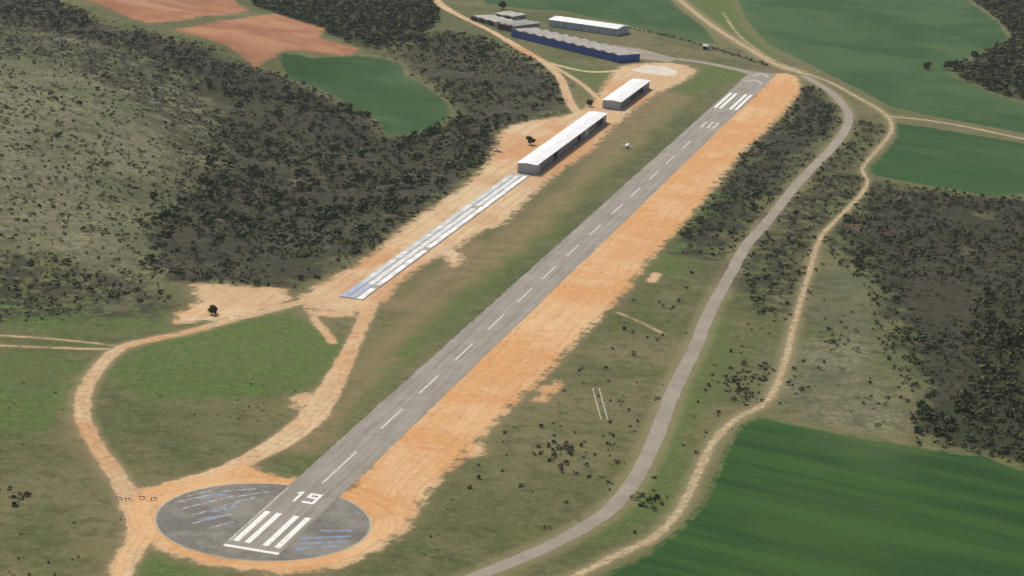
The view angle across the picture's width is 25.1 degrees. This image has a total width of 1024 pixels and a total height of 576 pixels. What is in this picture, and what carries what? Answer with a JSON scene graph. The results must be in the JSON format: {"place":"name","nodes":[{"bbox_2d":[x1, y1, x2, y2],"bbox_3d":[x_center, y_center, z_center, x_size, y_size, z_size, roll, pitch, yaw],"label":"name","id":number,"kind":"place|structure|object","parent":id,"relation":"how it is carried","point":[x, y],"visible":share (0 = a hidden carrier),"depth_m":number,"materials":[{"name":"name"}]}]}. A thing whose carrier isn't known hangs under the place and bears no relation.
{"place":"outdoors","nodes":[
{"label":"outdoors","id":0,"kind":"place"},
{"bbox_2d":[0,0,1023,575],"bbox_3d":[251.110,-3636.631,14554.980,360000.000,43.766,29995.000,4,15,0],"label":"ground","id":1,"kind":"structure","parent":0,"point":[822,474],"depth_m":939.14,"materials":[{"name":"green plant"}]},
{"bbox_2d":[0,259,169,320],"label":"scrub bushes","id":2,"kind":"object","parent":1,"relation":"on","point":[91,288],"visible":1,"depth_m":923.96,"materials":[{"name":"green plant"}]},
{"bbox_2d":[0,18,216,321],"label":"hillside shrubs","id":3,"kind":"object","parent":1,"relation":"on","point":[77,206],"visible":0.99,"depth_m":1137.96,"materials":[{"name":"green plant"}]},
{"bbox_2d":[0,25,218,303],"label":"hillside bushes","id":4,"kind":"object","parent":1,"relation":"on","point":[152,256],"visible":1,"depth_m":1163.73,"materials":[{"name":"green plant"}]},
{"bbox_2d":[0,360,296,575],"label":"sparse bushes","id":5,"kind":"object","parent":1,"relation":"on","point":[131,417],"visible":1,"depth_m":771.74,"materials":[{"name":"green plant"}]},
{"bbox_2d":[150,191,157,198],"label":"holm oak tree","id":6,"kind":"object","parent":1,"relation":"on","point":[153,194],"visible":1,"depth_m":1085.56,"materials":[{"name":"green plant"}]},
{"bbox_2d":[207,305,217,313],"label":"holm oak tree","id":7,"kind":"object","parent":1,"relation":"on","point":[213,309],"visible":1,"depth_m":896.55,"materials":[{"name":"green plant"}]},
{"bbox_2d":[154,483,370,560],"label":"turning pad rim","id":8,"kind":"object","parent":1,"relation":"on","point":[256,560],"visible":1,"depth_m":682.80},
{"bbox_2d":[156,484,369,560],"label":"turning pad","id":9,"kind":"object","parent":1,"relation":"on","point":[174,520],"visible":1,"depth_m":685.48,"materials":[{"name":"concrete"}]},
{"bbox_2d":[176,488,268,528],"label":"faded pad marking","id":10,"kind":"object","parent":9,"relation":"on","point":[234,503],"visible":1,"depth_m":700.52,"materials":[{"name":"white paint"}]},
{"bbox_2d":[198,493,352,549],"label":"faded blue pad marking","id":11,"kind":"object","parent":9,"relation":"on","point":[217,510],"visible":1,"depth_m":678.98,"materials":[{"name":"paint"}]},
{"bbox_2d":[6,0,566,279],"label":"oak bushes","id":12,"kind":"object","parent":1,"relation":"on","point":[406,178],"visible":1,"depth_m":1212.12,"materials":[{"name":"green plant"}]},
{"bbox_2d":[0,327,849,508],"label":"roadside bushes","id":13,"kind":"object","parent":1,"relation":"on","point":[647,499],"visible":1,"depth_m":774.83,"materials":[{"name":"green plant"}]},
{"bbox_2d":[425,8,434,15],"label":"holm oak tree","id":14,"kind":"object","parent":1,"relation":"on","point":[429,11],"visible":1,"depth_m":1690.07,"materials":[{"name":"green plant"}]},
{"bbox_2d":[340,173,529,299],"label":"slab","id":15,"kind":"structure","parent":1,"relation":"on","point":[375,286],"depth_m":1032.40,"materials":[{"name":"concrete"}]},
{"bbox_2d":[470,15,513,25],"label":"farm shed","id":16,"kind":"structure","parent":1,"relation":"on","point":[492,20],"depth_m":1679.63,"materials":[{"name":"metal"}]},
{"bbox_2d":[222,71,776,554],"bbox_3d":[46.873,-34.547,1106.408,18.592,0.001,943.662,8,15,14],"label":"runway","id":17,"kind":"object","parent":1,"relation":"on","point":[368,441],"visible":1,"depth_m":874.17,"materials":[{"name":"grey asphalt"}]},
{"bbox_2d":[229,486,289,539],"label":"runway edge line","id":18,"kind":"object","parent":17,"relation":"on","point":[258,513],"visible":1,"depth_m":693.46,"materials":[{"name":"white paint"}]},
{"bbox_2d":[223,511,310,554],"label":"threshold marking","id":19,"kind":"object","parent":17,"relation":"on","point":[282,529],"visible":1,"depth_m":679.49,"materials":[{"name":"white paint"}]},
{"bbox_2d":[292,492,322,503],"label":"runway number","id":20,"kind":"object","parent":17,"relation":"on","point":[309,496],"visible":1,"depth_m":709.51,"materials":[{"name":"white paint"}]},
{"bbox_2d":[322,141,690,482],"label":"runway centerline marking","id":21,"kind":"object","parent":17,"relation":"on","point":[382,427],"visible":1,"depth_m":875.78,"materials":[{"name":"white paint"}]},
{"bbox_2d":[700,121,719,128],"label":"runway number","id":22,"kind":"object","parent":17,"relation":"on","point":[709,125],"visible":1,"depth_m":1351.63,"materials":[{"name":"white paint"}]},
{"bbox_2d":[714,93,751,109],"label":"threshold marking","id":23,"kind":"object","parent":17,"relation":"on","point":[736,103],"visible":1,"depth_m":1433.82,"materials":[{"name":"white paint"}]},
{"bbox_2d":[498,1,506,8],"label":"holm oak tree","id":24,"kind":"object","parent":1,"relation":"on","point":[502,4],"visible":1,"depth_m":1753.64,"materials":[{"name":"green plant"}]},
{"bbox_2d":[492,11,525,20],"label":"farm shed","id":25,"kind":"structure","parent":1,"relation":"on","point":[512,15],"depth_m":1705.62,"materials":[{"name":"metal"}]},
{"bbox_2d":[0,0,1023,461],"bbox_3d":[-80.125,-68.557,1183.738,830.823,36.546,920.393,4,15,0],"label":"scrub bushes","id":26,"kind":"object","parent":1,"relation":"on","point":[689,230],"visible":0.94,"depth_m":1143.58,"materials":[{"name":"green plant"}]},
{"bbox_2d":[497,19,539,30],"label":"grey hangar","id":27,"kind":"structure","parent":1,"relation":"on","point":[515,24],"depth_m":1656.38,"materials":[{"name":"metal"}]},
{"bbox_2d":[498,24,511,30],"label":"hangar door","id":28,"kind":"structure","parent":27,"relation":"in","point":[503,27],"depth_m":1652.21,"materials":[{"name":"grey metal"}]},
{"bbox_2d":[526,136,535,144],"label":"holm oak tree","id":29,"kind":"object","parent":1,"relation":"on","point":[530,139],"visible":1,"depth_m":1258.49,"materials":[{"name":"green plant"}]},
{"bbox_2d":[517,111,607,174],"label":"aircraft hangar","id":30,"kind":"structure","parent":1,"relation":"on","point":[541,158],"depth_m":1246.80,"materials":[{"name":"metal"}]},
{"bbox_2d":[511,27,639,62],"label":"blue hangar","id":31,"kind":"structure","parent":1,"relation":"on","point":[605,51],"depth_m":1582.97,"materials":[{"name":"metal"}]},
{"bbox_2d":[512,31,522,38],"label":"hangar door","id":32,"kind":"structure","parent":31,"relation":"in","point":[515,34],"depth_m":1621.25,"materials":[{"name":"blue metal"}]},
{"bbox_2d":[525,34,535,41],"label":"hangar door","id":33,"kind":"structure","parent":31,"relation":"in","point":[531,38],"depth_m":1611.18,"materials":[{"name":"blue metal"}]},
{"bbox_2d":[538,37,548,45],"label":"hangar door","id":34,"kind":"structure","parent":31,"relation":"in","point":[544,41],"depth_m":1601.38,"materials":[{"name":"blue metal"}]},
{"bbox_2d":[551,40,561,48],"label":"hangar door","id":35,"kind":"structure","parent":31,"relation":"in","point":[556,44],"depth_m":1591.64,"materials":[{"name":"blue metal"}]},
{"bbox_2d":[564,44,575,51],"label":"hangar door","id":36,"kind":"structure","parent":31,"relation":"in","point":[568,47],"depth_m":1581.57,"materials":[{"name":"blue metal"}]},
{"bbox_2d":[578,47,589,54],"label":"hangar door","id":37,"kind":"structure","parent":31,"relation":"in","point":[581,50],"depth_m":1571.94,"materials":[{"name":"blue metal"}]},
{"bbox_2d":[591,50,602,58],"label":"hangar door","id":38,"kind":"structure","parent":31,"relation":"in","point":[597,54],"depth_m":1562.00,"materials":[{"name":"blue metal"}]},
{"bbox_2d":[605,53,616,61],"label":"hangar door","id":39,"kind":"structure","parent":31,"relation":"in","point":[609,57],"depth_m":1552.11,"materials":[{"name":"blue metal"}]},
{"bbox_2d":[549,16,628,35],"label":"white hangar","id":40,"kind":"structure","parent":1,"relation":"on","point":[587,25],"depth_m":1675.07,"materials":[{"name":"metal"}]},
{"bbox_2d":[550,21,563,27],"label":"hangar door","id":41,"kind":"structure","parent":40,"relation":"in","point":[552,23],"depth_m":1682.34,"materials":[{"name":"white metal"}]},
{"bbox_2d":[567,23,580,30],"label":"hangar door","id":42,"kind":"structure","parent":40,"relation":"in","point":[569,26],"depth_m":1676.59,"materials":[{"name":"white metal"}]},
{"bbox_2d":[584,25,597,32],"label":"hangar door","id":43,"kind":"structure","parent":40,"relation":"in","point":[586,28],"depth_m":1670.87,"materials":[{"name":"white metal"}]},
{"bbox_2d":[601,28,614,35],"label":"hangar door","id":44,"kind":"structure","parent":40,"relation":"in","point":[603,30],"depth_m":1665.17,"materials":[{"name":"white metal"}]},
{"bbox_2d":[586,99,592,105],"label":"holm oak tree","id":45,"kind":"object","parent":1,"relation":"on","point":[590,102],"visible":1,"depth_m":1383.12,"materials":[{"name":"green plant"}]},
{"bbox_2d":[592,388,607,418],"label":"concrete strip","id":46,"kind":"object","parent":1,"relation":"on","point":[602,402],"visible":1,"depth_m":820.20,"materials":[{"name":"grey concrete"}]},
{"bbox_2d":[602,79,649,109],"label":"aircraft hangar","id":47,"kind":"structure","parent":1,"relation":"on","point":[625,94],"depth_m":1408.56,"materials":[{"name":"metal"}]},
{"bbox_2d":[251,0,1023,97],"bbox_3d":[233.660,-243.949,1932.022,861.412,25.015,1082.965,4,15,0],"label":"woodland trees","id":48,"kind":"object","parent":1,"relation":"on","point":[358,8],"visible":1,"depth_m":1649.26,"materials":[{"name":"green plant"}]},
{"bbox_2d":[607,44,676,61],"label":"apron","id":49,"kind":"object","parent":1,"relation":"on","point":[647,55],"visible":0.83,"depth_m":1587.13,"materials":[{"name":"concrete"}]},
{"bbox_2d":[631,65,677,75],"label":"concrete apron","id":50,"kind":"object","parent":1,"relation":"on","point":[656,70],"visible":1,"depth_m":1527.13,"materials":[{"name":"beige concrete"}]},
{"bbox_2d":[423,256,895,564],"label":"sparse bushes","id":51,"kind":"object","parent":1,"relation":"on","point":[613,434],"visible":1,"depth_m":831.75,"materials":[{"name":"green plant"}]},
{"bbox_2d":[630,27,768,65],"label":"hedge","id":52,"kind":"object","parent":1,"relation":"on","point":[739,55],"visible":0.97,"depth_m":1628.07,"materials":[{"name":"green plant"}]},
{"bbox_2d":[702,44,709,49],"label":"white hut","id":53,"kind":"object","parent":1,"relation":"on","point":[706,46],"visible":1,"depth_m":1628.09,"materials":[{"name":"paint"}]},
{"bbox_2d":[675,58,750,73],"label":"taxiway","id":54,"kind":"structure","parent":1,"relation":"on","point":[724,66],"depth_m":1565.33,"materials":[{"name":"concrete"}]},
{"bbox_2d":[743,120,885,316],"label":"scrub bushes","id":55,"kind":"object","parent":1,"relation":"on","point":[798,235],"visible":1,"depth_m":1116.57,"materials":[{"name":"green plant"}]},
{"bbox_2d":[923,61,931,68],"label":"holm oak tree","id":56,"kind":"object","parent":1,"relation":"on","point":[927,64],"visible":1,"depth_m":1607.70,"materials":[{"name":"green plant"}]},
{"bbox_2d":[943,60,954,69],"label":"holm oak tree","id":57,"kind":"object","parent":1,"relation":"on","point":[949,63],"visible":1,"depth_m":1611.09,"materials":[{"name":"green plant"}]},
{"bbox_2d":[910,284,1023,453],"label":"woodland trees","id":58,"kind":"object","parent":1,"relation":"on","point":[1014,337],"visible":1,"depth_m":873.90,"materials":[{"name":"green wood"}]},
{"bbox_2d":[971,51,978,58],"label":"holm oak tree","id":59,"kind":"object","parent":1,"relation":"on","point":[974,54],"visible":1,"depth_m":1668.19,"materials":[{"name":"green plant"}]},
{"bbox_2d":[465,75,852,575],"bbox_3d":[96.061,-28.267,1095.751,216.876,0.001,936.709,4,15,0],"label":"road","id":60,"kind":"structure","parent":0,"point":[618,500],"depth_m":846.51,"materials":[{"name":"grey asphalt"}]}
]}

